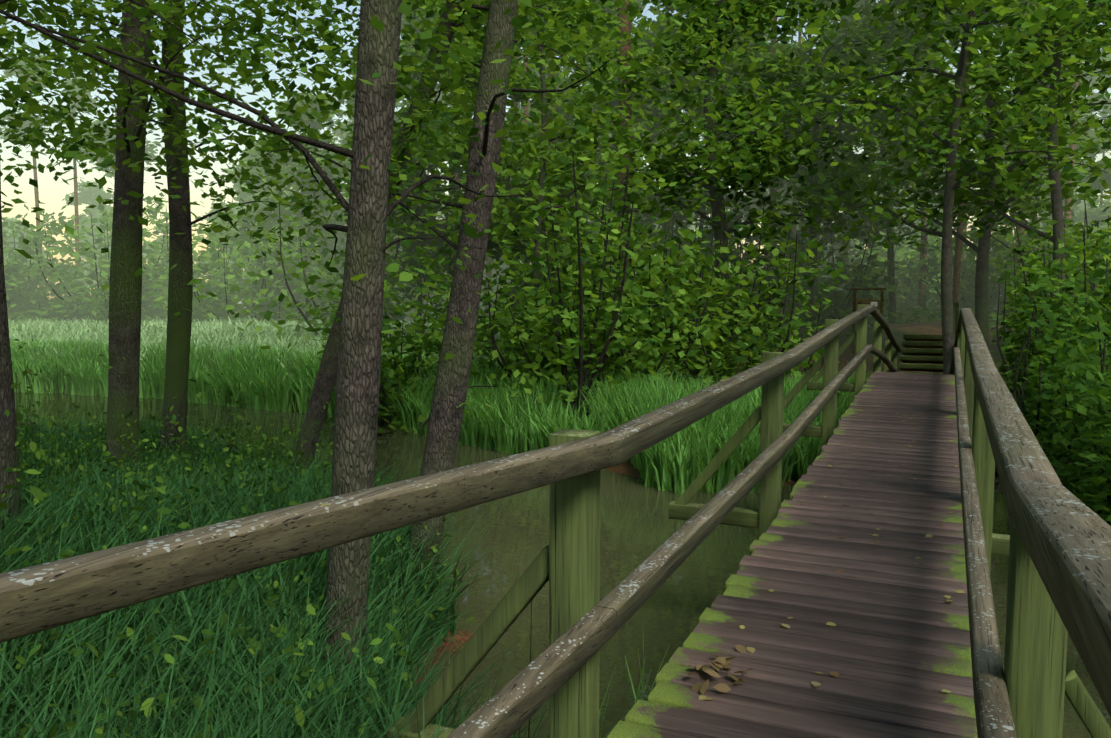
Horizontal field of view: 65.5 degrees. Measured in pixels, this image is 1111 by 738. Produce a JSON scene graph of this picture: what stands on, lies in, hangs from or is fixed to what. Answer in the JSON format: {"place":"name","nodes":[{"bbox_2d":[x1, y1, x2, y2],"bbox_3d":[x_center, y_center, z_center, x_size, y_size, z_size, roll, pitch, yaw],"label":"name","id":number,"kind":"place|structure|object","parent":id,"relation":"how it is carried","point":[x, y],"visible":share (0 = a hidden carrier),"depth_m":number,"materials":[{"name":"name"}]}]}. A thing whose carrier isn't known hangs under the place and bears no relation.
{"place":"outdoors","nodes":[
{"label":"outdoors","id":0,"kind":"place"},
{"bbox_2d":[17,299,1058,692],"bbox_3d":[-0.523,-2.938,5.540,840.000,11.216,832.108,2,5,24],"label":"terrain","id":1,"kind":"structure","parent":0,"point":[845,359],"depth_m":24.28,"materials":[{"name":"brown soil"}]},
{"bbox_2d":[0,339,474,737],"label":"herbs","id":2,"kind":"object","parent":1,"relation":"on","point":[37,493],"visible":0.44,"depth_m":5.67,"materials":[{"name":"green plant"}]},
{"bbox_2d":[0,314,1060,737],"bbox_3d":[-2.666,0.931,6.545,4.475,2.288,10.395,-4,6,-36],"label":"grass","id":3,"kind":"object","parent":1,"relation":"on","point":[73,470],"visible":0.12,"depth_m":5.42,"materials":[{"name":"green plant"}]},
{"bbox_2d":[0,0,1081,709],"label":"tree trunks","id":4,"kind":"object","parent":1,"relation":"on","point":[350,366],"visible":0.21,"depth_m":6.54,"materials":[{"name":"brown wood"}]},
{"bbox_2d":[75,0,619,430],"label":"tree leaves","id":5,"kind":"object","parent":4,"relation":"attached to","point":[404,275],"visible":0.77,"depth_m":6.74,"materials":[{"name":"green plant"}]},
{"bbox_2d":[0,0,1110,523],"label":"trees","id":6,"kind":"object","parent":1,"relation":"on","point":[666,80],"depth_m":17.91,"materials":[{"name":"green plant"}]},
{"bbox_2d":[30,0,1106,350],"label":"background tree trunks","id":7,"kind":"object","parent":1,"relation":"on","point":[922,286],"visible":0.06,"depth_m":33.19,"materials":[{"name":"brown plant"}]},
{"bbox_2d":[398,304,1110,737],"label":"railing posts","id":8,"kind":"object","parent":1,"relation":"on","point":[1040,682],"visible":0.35,"depth_m":2.96,"materials":[{"name":"wood"}]},
{"bbox_2d":[0,305,1110,737],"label":"bridge rails","id":9,"kind":"object","parent":8,"relation":"attached to","point":[1064,533],"visible":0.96,"depth_m":2.29,"materials":[{"name":"brown wood"}]},
{"bbox_2d":[386,381,1009,737],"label":"support beams","id":10,"kind":"structure","parent":8,"relation":"attached to","point":[742,517],"depth_m":6.45,"materials":[{"name":"wood"}]},
{"bbox_2d":[607,372,977,737],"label":"bridge deck","id":11,"kind":"structure","parent":10,"relation":"on","point":[892,647],"depth_m":3.98,"materials":[{"name":"brown wood"}]},
{"bbox_2d":[320,363,964,699],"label":"fallen leaves","id":12,"kind":"object","parent":11,"relation":"on","point":[721,662],"visible":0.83,"depth_m":3.33,"materials":[{"name":"brown plant"}]},
{"bbox_2d":[644,298,1028,401],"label":"ground cover plants","id":13,"kind":"object","parent":1,"relation":"on","point":[916,315],"visible":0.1,"depth_m":28.40,"materials":[{"name":"green plant"}]},
{"bbox_2d":[851,288,885,353],"bbox_3d":[8.709,-1.136,24.135,0.920,2.240,0.124,2,5,24],"label":"trail sign","id":14,"kind":"object","parent":1,"relation":"on","point":[878,303],"visible":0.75,"depth_m":24.03,"materials":[{"name":"brown wood"}]},
{"bbox_2d":[898,302,958,373],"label":"timber steps","id":15,"kind":"structure","parent":1,"relation":"on","point":[926,350],"depth_m":23.42,"materials":[{"name":"brown wood"}]},
{"bbox_2d":[901,339,942,372],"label":"step treads","id":16,"kind":"object","parent":15,"relation":"attached to","point":[920,362],"visible":0.15,"depth_m":23.45,"materials":[{"name":"brown wood"}]},
{"bbox_2d":[0,0,1110,298],"label":"sky","id":17,"kind":"structure","parent":0,"point":[52,192],"materials":[{"name":"white"}]},
{"bbox_2d":[14,391,1110,737],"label":"river water","id":18,"kind":"structure","parent":0,"point":[638,525],"depth_m":8.70,"materials":[{"name":"green liquid"}]},
{"bbox_2d":[995,457,1090,476],"bbox_3d":[7.331,1.461,12.497,1.933,0.366,0.364,0,5,4],"label":"driftwood log","id":19,"kind":"object","parent":18,"relation":"in","point":[1067,462],"depth_m":12.38,"materials":[{"name":"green wood"}]}
]}

